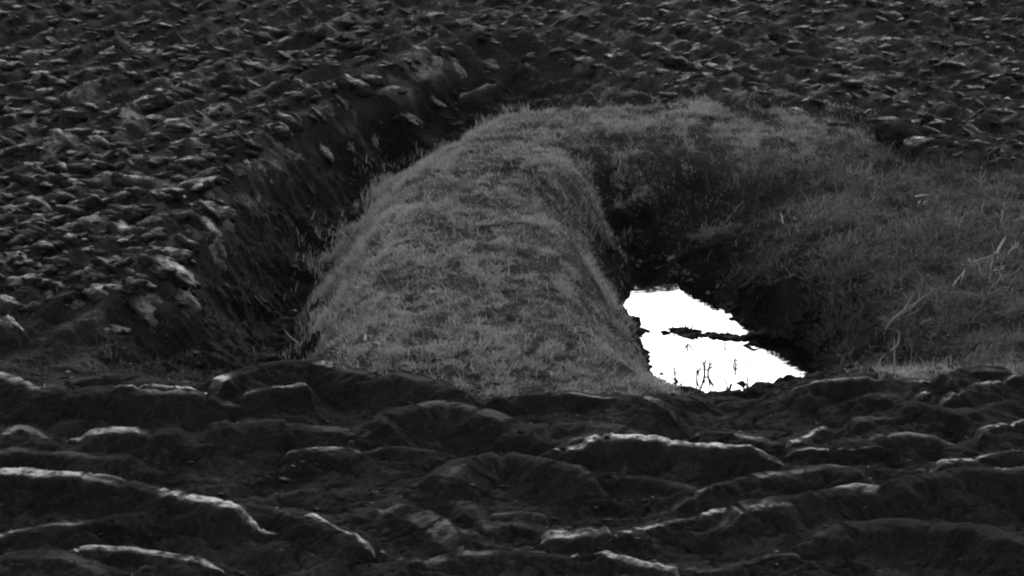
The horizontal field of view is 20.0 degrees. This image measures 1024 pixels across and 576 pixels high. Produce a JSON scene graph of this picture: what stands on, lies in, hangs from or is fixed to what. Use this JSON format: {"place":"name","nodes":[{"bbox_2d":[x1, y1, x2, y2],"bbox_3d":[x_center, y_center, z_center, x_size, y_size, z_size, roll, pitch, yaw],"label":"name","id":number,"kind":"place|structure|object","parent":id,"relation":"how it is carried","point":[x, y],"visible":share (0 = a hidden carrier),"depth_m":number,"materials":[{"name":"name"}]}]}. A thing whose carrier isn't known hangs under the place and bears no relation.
{"place":"outdoors","nodes":[
{"label":"outdoors","id":0,"kind":"place"},
{"bbox_2d":[16,214,45,222],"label":"soil clod","id":1,"kind":"object","parent":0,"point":[21,218],"visible":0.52,"depth_m":27.12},
{"bbox_2d":[110,384,196,395],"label":"furrow slice","id":2,"kind":"object","parent":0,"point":[119,389],"visible":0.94,"depth_m":21.77,"materials":[{"name":"soil"}]},
{"bbox_2d":[0,0,1023,575],"bbox_3d":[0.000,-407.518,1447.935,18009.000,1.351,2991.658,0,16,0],"label":"ploughed field","id":3,"kind":"structure","parent":0,"point":[782,302],"depth_m":28.94,"materials":[{"name":"soil"}]},
{"bbox_2d":[0,60,16,71],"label":"soil clod","id":4,"kind":"object","parent":3,"relation":"on","point":[7,66],"visible":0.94,"depth_m":33.96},
{"bbox_2d":[0,218,18,227],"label":"soil clod","id":5,"kind":"object","parent":3,"relation":"on","point":[14,223],"visible":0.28,"depth_m":27.05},
{"bbox_2d":[0,295,26,310],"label":"soil clod","id":6,"kind":"object","parent":3,"relation":"on","point":[19,306],"visible":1,"depth_m":25.04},
{"bbox_2d":[0,315,27,340],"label":"soil clod","id":7,"kind":"object","parent":3,"relation":"on","point":[5,323],"visible":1,"depth_m":24.31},
{"bbox_2d":[0,174,48,191],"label":"soil clod","id":8,"kind":"object","parent":3,"relation":"on","point":[14,186],"visible":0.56,"depth_m":28.32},
{"bbox_2d":[17,143,36,153],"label":"soil clod","id":9,"kind":"object","parent":3,"relation":"on","point":[27,147],"visible":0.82,"depth_m":29.73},
{"bbox_2d":[0,273,57,292],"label":"soil clod","id":10,"kind":"object","parent":3,"relation":"on","point":[12,282],"visible":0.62,"depth_m":25.44,"materials":[{"name":"soil"}]},
{"bbox_2d":[0,425,61,450],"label":"furrow slice","id":11,"kind":"object","parent":3,"relation":"on","point":[26,436],"visible":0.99,"depth_m":20.97,"materials":[{"name":"soil"}]},
{"bbox_2d":[17,162,47,174],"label":"soil clod","id":12,"kind":"object","parent":3,"relation":"on","point":[36,169],"visible":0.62,"depth_m":28.97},
{"bbox_2d":[25,300,46,313],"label":"soil clod","id":13,"kind":"object","parent":3,"relation":"on","point":[32,307],"visible":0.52,"depth_m":25.05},
{"bbox_2d":[0,371,76,422],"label":"furrow slice","id":14,"kind":"object","parent":3,"relation":"on","point":[15,390],"visible":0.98,"depth_m":21.73,"materials":[{"name":"soil"}]},
{"bbox_2d":[40,140,66,158],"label":"soil clod","id":15,"kind":"object","parent":3,"relation":"on","point":[54,148],"visible":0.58,"depth_m":29.91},
{"bbox_2d":[0,549,116,575],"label":"furrow slice","id":16,"kind":"object","parent":3,"relation":"on","point":[56,562],"visible":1,"depth_m":18.66,"materials":[{"name":"soil"}]},
{"bbox_2d":[50,161,73,174],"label":"soil clod","id":17,"kind":"object","parent":3,"relation":"on","point":[58,167],"visible":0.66,"depth_m":29.01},
{"bbox_2d":[48,109,88,123],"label":"soil clod","id":18,"kind":"object","parent":3,"relation":"on","point":[77,117],"visible":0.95,"depth_m":31.26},
{"bbox_2d":[53,222,84,233],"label":"soil clod","id":19,"kind":"object","parent":3,"relation":"on","point":[78,227],"visible":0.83,"depth_m":26.65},
{"bbox_2d":[0,508,171,554],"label":"furrow slice","id":20,"kind":"object","parent":3,"relation":"on","point":[116,529],"visible":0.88,"depth_m":19.15,"materials":[{"name":"soil"}]},
{"bbox_2d":[0,447,171,482],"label":"furrow slice","id":21,"kind":"object","parent":3,"relation":"on","point":[128,466],"visible":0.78,"depth_m":20.58,"materials":[{"name":"soil"}]},
{"bbox_2d":[20,373,153,418],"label":"furrow slice","id":22,"kind":"object","parent":3,"relation":"on","point":[73,384],"visible":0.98,"depth_m":21.97,"materials":[{"name":"soil"}]},
{"bbox_2d":[80,283,110,303],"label":"soil clod","id":23,"kind":"object","parent":3,"relation":"on","point":[91,293],"visible":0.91,"depth_m":25.00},
{"bbox_2d":[104,324,130,335],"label":"soil clod","id":24,"kind":"object","parent":3,"relation":"on","point":[119,330],"visible":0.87,"depth_m":24.62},
{"bbox_2d":[106,220,130,235],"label":"soil clod","id":25,"kind":"object","parent":3,"relation":"on","point":[119,226],"visible":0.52,"depth_m":26.80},
{"bbox_2d":[110,172,140,187],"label":"soil clod","id":26,"kind":"object","parent":3,"relation":"on","point":[122,180],"visible":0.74,"depth_m":28.39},
{"bbox_2d":[115,71,148,85],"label":"soil clod","id":27,"kind":"object","parent":3,"relation":"on","point":[137,78],"visible":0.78,"depth_m":33.36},
{"bbox_2d":[118,187,145,196],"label":"soil clod","id":28,"kind":"object","parent":3,"relation":"on","point":[137,191],"visible":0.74,"depth_m":28.09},
{"bbox_2d":[54,426,213,466],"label":"furrow slice","id":29,"kind":"object","parent":3,"relation":"on","point":[182,445],"visible":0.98,"depth_m":20.86,"materials":[{"name":"soil"}]},
{"bbox_2d":[0,385,271,432],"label":"furrow slice","id":30,"kind":"object","parent":3,"relation":"on","point":[194,411],"visible":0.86,"depth_m":21.56,"materials":[{"name":"soil"}]},
{"bbox_2d":[0,467,283,549],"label":"furrow slice","id":31,"kind":"object","parent":3,"relation":"on","point":[209,520],"visible":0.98,"depth_m":19.61,"materials":[{"name":"soil"}]},
{"bbox_2d":[125,295,158,325],"bbox_3d":[-3.178,0.270,25.084,0.598,0.274,0.384,36,37,6],"label":"soil clod","id":32,"kind":"object","parent":3,"relation":"on","point":[142,308],"visible":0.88,"depth_m":24.97,"materials":[{"name":"soil"}]},
{"bbox_2d":[125,94,167,108],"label":"soil clod","id":33,"kind":"object","parent":3,"relation":"on","point":[159,100],"visible":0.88,"depth_m":31.97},
{"bbox_2d":[69,545,227,575],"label":"furrow slice","id":34,"kind":"object","parent":3,"relation":"on","point":[137,558],"visible":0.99,"depth_m":18.82,"materials":[{"name":"soil"}]},
{"bbox_2d":[0,222,327,380],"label":"ditch weeds","id":35,"kind":"object","parent":3,"relation":"on","point":[167,334],"visible":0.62,"depth_m":24.64,"materials":[{"name":"black plant"}]},
{"bbox_2d":[148,88,179,99],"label":"soil clod","id":36,"kind":"object","parent":3,"relation":"on","point":[175,96],"visible":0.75,"depth_m":32.41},
{"bbox_2d":[136,254,200,290],"bbox_3d":[-3.044,-0.111,25.661,0.606,0.261,0.389,23,24,1],"label":"soil clod","id":37,"kind":"object","parent":3,"relation":"on","point":[182,278],"visible":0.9,"depth_m":25.58,"materials":[{"name":"soil"}]},
{"bbox_2d":[165,247,193,263],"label":"soil clod","id":38,"kind":"object","parent":3,"relation":"on","point":[180,256],"visible":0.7,"depth_m":26.35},
{"bbox_2d":[175,288,200,311],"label":"soil clod","id":39,"kind":"object","parent":3,"relation":"on","point":[191,299],"visible":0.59,"depth_m":25.50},
{"bbox_2d":[176,176,217,193],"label":"soil clod","id":40,"kind":"object","parent":3,"relation":"on","point":[201,185],"visible":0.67,"depth_m":28.24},
{"bbox_2d":[189,214,223,243],"bbox_3d":[-2.869,-0.534,27.188,0.412,0.189,0.265,40,26,7],"label":"soil clod","id":41,"kind":"object","parent":3,"relation":"on","point":[202,222],"visible":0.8,"depth_m":27.13,"materials":[{"name":"soil"}]},
{"bbox_2d":[189,201,237,222],"bbox_3d":[-2.869,-0.717,27.843,0.517,0.200,0.371,23,29,6],"label":"soil clod","id":42,"kind":"object","parent":3,"relation":"on","point":[227,211],"visible":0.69,"depth_m":27.79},
{"bbox_2d":[208,233,226,269],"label":"soil clod","id":43,"kind":"object","parent":3,"relation":"on","point":[218,253],"visible":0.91,"depth_m":26.92,"materials":[{"name":"soil"}]},
{"bbox_2d":[216,217,235,235],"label":"soil clod","id":44,"kind":"object","parent":3,"relation":"on","point":[226,223],"visible":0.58,"depth_m":27.63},
{"bbox_2d":[196,419,294,459],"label":"furrow slice","id":45,"kind":"object","parent":3,"relation":"on","point":[268,435],"visible":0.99,"depth_m":21.02,"materials":[{"name":"soil"}]},
{"bbox_2d":[235,104,271,116],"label":"soil clod","id":46,"kind":"object","parent":3,"relation":"on","point":[254,109],"visible":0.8,"depth_m":31.58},
{"bbox_2d":[235,383,322,418],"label":"furrow slice","id":47,"kind":"object","parent":3,"relation":"on","point":[259,402],"visible":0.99,"depth_m":21.76,"materials":[{"name":"soil"}]},
{"bbox_2d":[271,111,301,129],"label":"soil clod","id":48,"kind":"object","parent":3,"relation":"on","point":[287,120],"visible":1,"depth_m":31.06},
{"bbox_2d":[202,359,378,400],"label":"furrow slice","id":49,"kind":"object","parent":3,"relation":"on","point":[231,385],"visible":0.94,"depth_m":22.20,"materials":[{"name":"soil"}]},
{"bbox_2d":[235,503,361,570],"bbox_3d":[-1.602,1.613,19.370,1.692,0.287,0.789,7,17,23],"label":"furrow slice","id":50,"kind":"object","parent":3,"relation":"on","point":[300,533],"visible":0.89,"depth_m":19.22,"materials":[{"name":"soil"}]},
{"bbox_2d":[275,446,362,473],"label":"furrow slice","id":51,"kind":"object","parent":3,"relation":"on","point":[329,459],"visible":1,"depth_m":20.71,"materials":[{"name":"soil"}]},
{"bbox_2d":[311,28,326,40],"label":"soil clod","id":52,"kind":"object","parent":3,"relation":"on","point":[319,34],"visible":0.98,"depth_m":35.83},
{"bbox_2d":[285,424,358,450],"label":"furrow slice","id":53,"kind":"object","parent":3,"relation":"on","point":[310,435],"visible":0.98,"depth_m":21.05,"materials":[{"name":"soil"}]},
{"bbox_2d":[319,144,333,164],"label":"soil clod","id":54,"kind":"object","parent":3,"relation":"on","point":[326,154],"visible":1,"depth_m":31.29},
{"bbox_2d":[285,513,378,563],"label":"furrow slice","id":55,"kind":"object","parent":3,"relation":"on","point":[363,549],"visible":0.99,"depth_m":19.01,"materials":[{"name":"soil"}]},
{"bbox_2d":[334,74,375,96],"bbox_3d":[-1.799,-2.302,33.257,0.511,0.235,0.359,23,27,-12],"label":"soil clod","id":56,"kind":"object","parent":3,"relation":"on","point":[360,88],"visible":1,"depth_m":33.13,"materials":[{"name":"soil"}]},
{"bbox_2d":[354,72,387,86],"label":"soil clod","id":57,"kind":"object","parent":3,"relation":"on","point":[372,80],"visible":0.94,"depth_m":33.44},
{"bbox_2d":[305,366,470,415],"bbox_3d":[-0.981,0.799,22.056,1.738,0.241,0.732,7,17,22],"label":"furrow slice","id":58,"kind":"object","parent":3,"relation":"on","point":[331,386],"visible":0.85,"depth_m":21.98,"materials":[{"name":"soil"}]},
{"bbox_2d":[361,445,451,472],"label":"furrow slice","id":59,"kind":"object","parent":3,"relation":"on","point":[434,459],"visible":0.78,"depth_m":20.82,"materials":[{"name":"soil"}]},
{"bbox_2d":[343,488,490,535],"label":"furrow slice","id":60,"kind":"object","parent":3,"relation":"on","point":[467,515],"visible":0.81,"depth_m":19.60,"materials":[{"name":"soil"}]},
{"bbox_2d":[368,503,474,559],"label":"furrow slice","id":61,"kind":"object","parent":3,"relation":"on","point":[432,534],"visible":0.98,"depth_m":19.15,"materials":[{"name":"soil"}]},
{"bbox_2d":[426,96,445,109],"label":"soil clod","id":62,"kind":"object","parent":3,"relation":"on","point":[435,103],"visible":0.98,"depth_m":33.85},
{"bbox_2d":[338,400,546,457],"bbox_3d":[-0.499,1.081,21.214,1.730,0.301,1.094,0,16,0],"label":"furrow slice","id":63,"kind":"object","parent":3,"relation":"on","point":[463,428],"visible":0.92,"depth_m":21.20,"materials":[{"name":"soil"}]},
{"bbox_2d":[455,84,502,108],"bbox_3d":[-0.455,-2.193,34.203,0.683,0.316,0.427,-30,9,-13],"label":"soil clod","id":64,"kind":"object","parent":3,"relation":"on","point":[493,92],"visible":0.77,"depth_m":34.10,"materials":[{"name":"soil"}]},
{"bbox_2d":[364,550,595,575],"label":"furrow slice","id":65,"kind":"object","parent":3,"relation":"on","point":[461,563],"visible":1,"depth_m":18.77,"materials":[{"name":"soil"}]},
{"bbox_2d":[480,58,498,71],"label":"soil clod","id":66,"kind":"object","parent":3,"relation":"on","point":[492,65],"visible":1,"depth_m":35.14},
{"bbox_2d":[459,519,563,550],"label":"furrow slice","id":67,"kind":"object","parent":3,"relation":"on","point":[500,531],"visible":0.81,"depth_m":19.31,"materials":[{"name":"soil"}]},
{"bbox_2d":[0,0,1023,381],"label":"field stubble","id":68,"kind":"object","parent":3,"relation":"on","point":[878,72],"visible":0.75,"depth_m":34.45,"materials":[{"name":"plant"}]},
{"bbox_2d":[0,0,1023,360],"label":"soil crumbs","id":69,"kind":"object","parent":3,"relation":"on","point":[26,234],"visible":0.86,"depth_m":31.92,"materials":[{"name":"soil"}]},
{"bbox_2d":[0,320,1023,575],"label":"bank crumbs","id":70,"kind":"object","parent":3,"relation":"on","point":[286,480],"visible":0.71,"depth_m":20.50,"materials":[{"name":"soil"}]},
{"bbox_2d":[489,511,551,527],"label":"furrow slice","id":71,"kind":"object","parent":3,"relation":"on","point":[543,519],"visible":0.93,"depth_m":19.62,"materials":[{"name":"soil"}]},
{"bbox_2d":[417,452,625,517],"bbox_3d":[0.056,1.407,20.111,1.655,0.284,1.255,0,16,0],"label":"furrow slice","id":72,"kind":"object","parent":3,"relation":"on","point":[546,482],"visible":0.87,"depth_m":20.06,"materials":[{"name":"soil"}]},
{"bbox_2d":[477,422,641,455],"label":"furrow slice","id":73,"kind":"object","parent":3,"relation":"on","point":[545,436],"visible":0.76,"depth_m":21.02,"materials":[{"name":"soil"}]},
{"bbox_2d":[471,390,668,416],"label":"furrow slice","id":74,"kind":"object","parent":3,"relation":"on","point":[540,404],"visible":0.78,"depth_m":21.76,"materials":[{"name":"soil"}]},
{"bbox_2d":[536,526,613,555],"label":"furrow slice","id":75,"kind":"object","parent":3,"relation":"on","point":[569,543],"visible":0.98,"depth_m":19.13,"materials":[{"name":"soil"}]},
{"bbox_2d":[556,432,610,461],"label":"furrow slice","id":76,"kind":"object","parent":3,"relation":"on","point":[564,445],"visible":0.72,"depth_m":20.77,"materials":[{"name":"soil"}]},
{"bbox_2d":[580,550,679,575],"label":"furrow slice","id":77,"kind":"object","parent":3,"relation":"on","point":[606,562],"visible":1,"depth_m":18.74,"materials":[{"name":"soil"}]},
{"bbox_2d":[253,86,1023,416],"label":"mound grass","id":78,"kind":"structure","parent":3,"relation":"on","point":[387,206],"depth_m":26.77,"materials":[{"name":"plant"}]},
{"bbox_2d":[596,517,708,552],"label":"furrow slice","id":79,"kind":"object","parent":3,"relation":"on","point":[669,532],"visible":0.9,"depth_m":19.24,"materials":[{"name":"soil"}]},
{"bbox_2d":[626,394,679,428],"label":"furrow slice","id":80,"kind":"object","parent":3,"relation":"on","point":[667,414],"visible":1,"depth_m":21.57,"materials":[{"name":"soil"}]},
{"bbox_2d":[596,474,734,515],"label":"furrow slice","id":81,"kind":"object","parent":3,"relation":"on","point":[638,488],"visible":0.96,"depth_m":20.07,"materials":[{"name":"soil"}]},
{"bbox_2d":[693,508,738,535],"bbox_3d":[1.453,1.581,19.485,0.525,0.168,0.535,-14,21,-40],"label":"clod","id":82,"kind":"object","parent":81,"relation":"on","point":[709,519],"visible":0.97,"depth_m":19.44,"materials":[{"name":"soil"}]},
{"bbox_2d":[536,432,796,486],"bbox_3d":[1.138,1.240,20.563,2.221,0.296,0.657,3,16,11],"label":"furrow slice","id":83,"kind":"object","parent":3,"relation":"on","point":[655,456],"visible":0.76,"depth_m":20.53,"materials":[{"name":"soil"}]},
{"bbox_2d":[663,55,687,67],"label":"soil clod","id":84,"kind":"object","parent":3,"relation":"on","point":[671,60],"visible":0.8,"depth_m":34.38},
{"bbox_2d":[617,244,834,364],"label":"shore mud","id":85,"kind":"structure","parent":3,"relation":"on","point":[734,308],"depth_m":27.39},
{"bbox_2d":[667,389,793,424],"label":"furrow slice","id":86,"kind":"object","parent":3,"relation":"on","point":[718,406],"visible":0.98,"depth_m":22.03,"materials":[{"name":"soil"}]},
{"bbox_2d":[666,552,804,575],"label":"furrow slice","id":87,"kind":"object","parent":3,"relation":"on","point":[787,560],"visible":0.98,"depth_m":18.72,"materials":[{"name":"soil"}]},
{"bbox_2d":[688,428,787,456],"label":"furrow slice","id":88,"kind":"object","parent":3,"relation":"on","point":[733,437],"visible":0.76,"depth_m":21.04,"materials":[{"name":"soil"}]},
{"bbox_2d":[660,303,821,343],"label":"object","id":89,"kind":"structure","parent":3,"relation":"on","point":[792,331],"depth_m":26.87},
{"bbox_2d":[639,464,900,521],"bbox_3d":[1.778,1.458,19.931,1.936,0.296,1.000,0,16,0],"label":"furrow slice","id":90,"kind":"object","parent":3,"relation":"on","point":[792,481],"visible":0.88,"depth_m":19.95,"materials":[{"name":"soil"}]},
{"bbox_2d":[684,483,889,554],"bbox_3d":[2.015,1.566,19.548,1.953,0.299,0.698,-7,18,-24],"label":"furrow slice","id":91,"kind":"object","parent":3,"relation":"on","point":[791,515],"visible":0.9,"depth_m":19.44,"materials":[{"name":"soil"}]},
{"bbox_2d":[780,427,839,447],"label":"furrow slice","id":92,"kind":"object","parent":3,"relation":"on","point":[820,435],"visible":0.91,"depth_m":21.10,"materials":[{"name":"soil"}]},
{"bbox_2d":[619,121,1023,371],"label":"bank grass","id":93,"kind":"structure","parent":3,"relation":"on","point":[927,181],"depth_m":27.20,"materials":[{"name":"plant"}]},
{"bbox_2d":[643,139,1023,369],"bbox_3d":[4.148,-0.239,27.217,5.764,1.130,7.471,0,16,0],"label":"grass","id":94,"kind":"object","parent":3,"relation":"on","point":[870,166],"visible":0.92,"depth_m":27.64,"materials":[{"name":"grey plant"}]},
{"bbox_2d":[782,446,899,468],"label":"furrow slice","id":95,"kind":"object","parent":3,"relation":"on","point":[867,455],"visible":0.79,"depth_m":20.75,"materials":[{"name":"soil"}]},
{"bbox_2d":[759,377,931,420],"bbox_3d":[2.626,0.878,22.014,1.562,0.328,0.702,0,16,0],"label":"furrow slice","id":96,"kind":"object","parent":3,"relation":"on","point":[806,399],"visible":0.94,"depth_m":22.02,"materials":[{"name":"soil"}]},
{"bbox_2d":[847,416,904,436],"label":"furrow slice","id":97,"kind":"object","parent":3,"relation":"on","point":[861,425],"visible":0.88,"depth_m":21.24,"materials":[{"name":"soil"}]},
{"bbox_2d":[804,432,954,463],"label":"furrow slice","id":98,"kind":"object","parent":3,"relation":"on","point":[929,448],"visible":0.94,"depth_m":20.89,"materials":[{"name":"soil"}]},
{"bbox_2d":[878,330,899,379],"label":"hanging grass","id":99,"kind":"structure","parent":3,"relation":"on","point":[893,369],"depth_m":22.62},
{"bbox_2d":[874,119,926,146],"bbox_3d":[4.119,-1.608,30.648,0.598,0.357,0.427,5,17,16],"label":"soil clod","id":100,"kind":"object","parent":3,"relation":"on","point":[898,132],"visible":0.75,"depth_m":30.50,"materials":[{"name":"soil"}]},
{"bbox_2d":[780,518,1023,575],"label":"furrow slice","id":101,"kind":"object","parent":3,"relation":"on","point":[891,544],"visible":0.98,"depth_m":18.98,"materials":[{"name":"soil"}]},
{"bbox_2d":[885,288,934,329],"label":"arching grass","id":102,"kind":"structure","parent":3,"relation":"on","point":[903,311],"depth_m":25.26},
{"bbox_2d":[900,136,930,157],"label":"soil clod","id":103,"kind":"object","parent":3,"relation":"on","point":[911,144],"visible":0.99,"depth_m":30.02,"materials":[{"name":"soil"}]},
{"bbox_2d":[832,387,1023,441],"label":"furrow slice","id":104,"kind":"object","parent":3,"relation":"on","point":[901,411],"visible":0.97,"depth_m":21.52,"materials":[{"name":"soil"}]},
{"bbox_2d":[843,466,1023,522],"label":"furrow slice","id":105,"kind":"object","parent":3,"relation":"on","point":[930,496],"visible":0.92,"depth_m":19.84,"materials":[{"name":"soil"}]},
{"bbox_2d":[927,365,1013,393],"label":"furrow slice","id":106,"kind":"object","parent":3,"relation":"on","point":[956,379],"visible":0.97,"depth_m":22.11,"materials":[{"name":"soil"}]},
{"bbox_2d":[928,450,1023,471],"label":"furrow slice","id":107,"kind":"object","parent":3,"relation":"on","point":[1009,459],"visible":0.62,"depth_m":20.48,"materials":[{"name":"soil"}]},
{"bbox_2d":[937,438,1014,459],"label":"furrow slice","id":108,"kind":"object","parent":3,"relation":"on","point":[965,449],"visible":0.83,"depth_m":20.83,"materials":[{"name":"soil"}]},
{"bbox_2d":[937,374,1023,407],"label":"furrow slice","id":109,"kind":"object","parent":3,"relation":"on","point":[982,393],"visible":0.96,"depth_m":21.84,"materials":[{"name":"soil"}]},
{"bbox_2d":[968,419,1023,446],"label":"furrow slice","id":110,"kind":"object","parent":3,"relation":"on","point":[1012,432],"visible":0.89,"depth_m":21.08,"materials":[{"name":"soil"}]},
{"bbox_2d":[622,258,818,392],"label":"pool water","id":111,"kind":"structure","parent":0,"point":[657,301],"depth_m":26.80,"materials":[{"name":"white liquid"}]},
{"bbox_2d":[631,252,743,322],"bbox_3d":[1.887,-0.043,28.591,0.631,0.146,2.418,-8,18,-26],"label":"pool scum","id":112,"kind":"object","parent":111,"relation":"on","point":[682,271],"visible":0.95,"depth_m":28.92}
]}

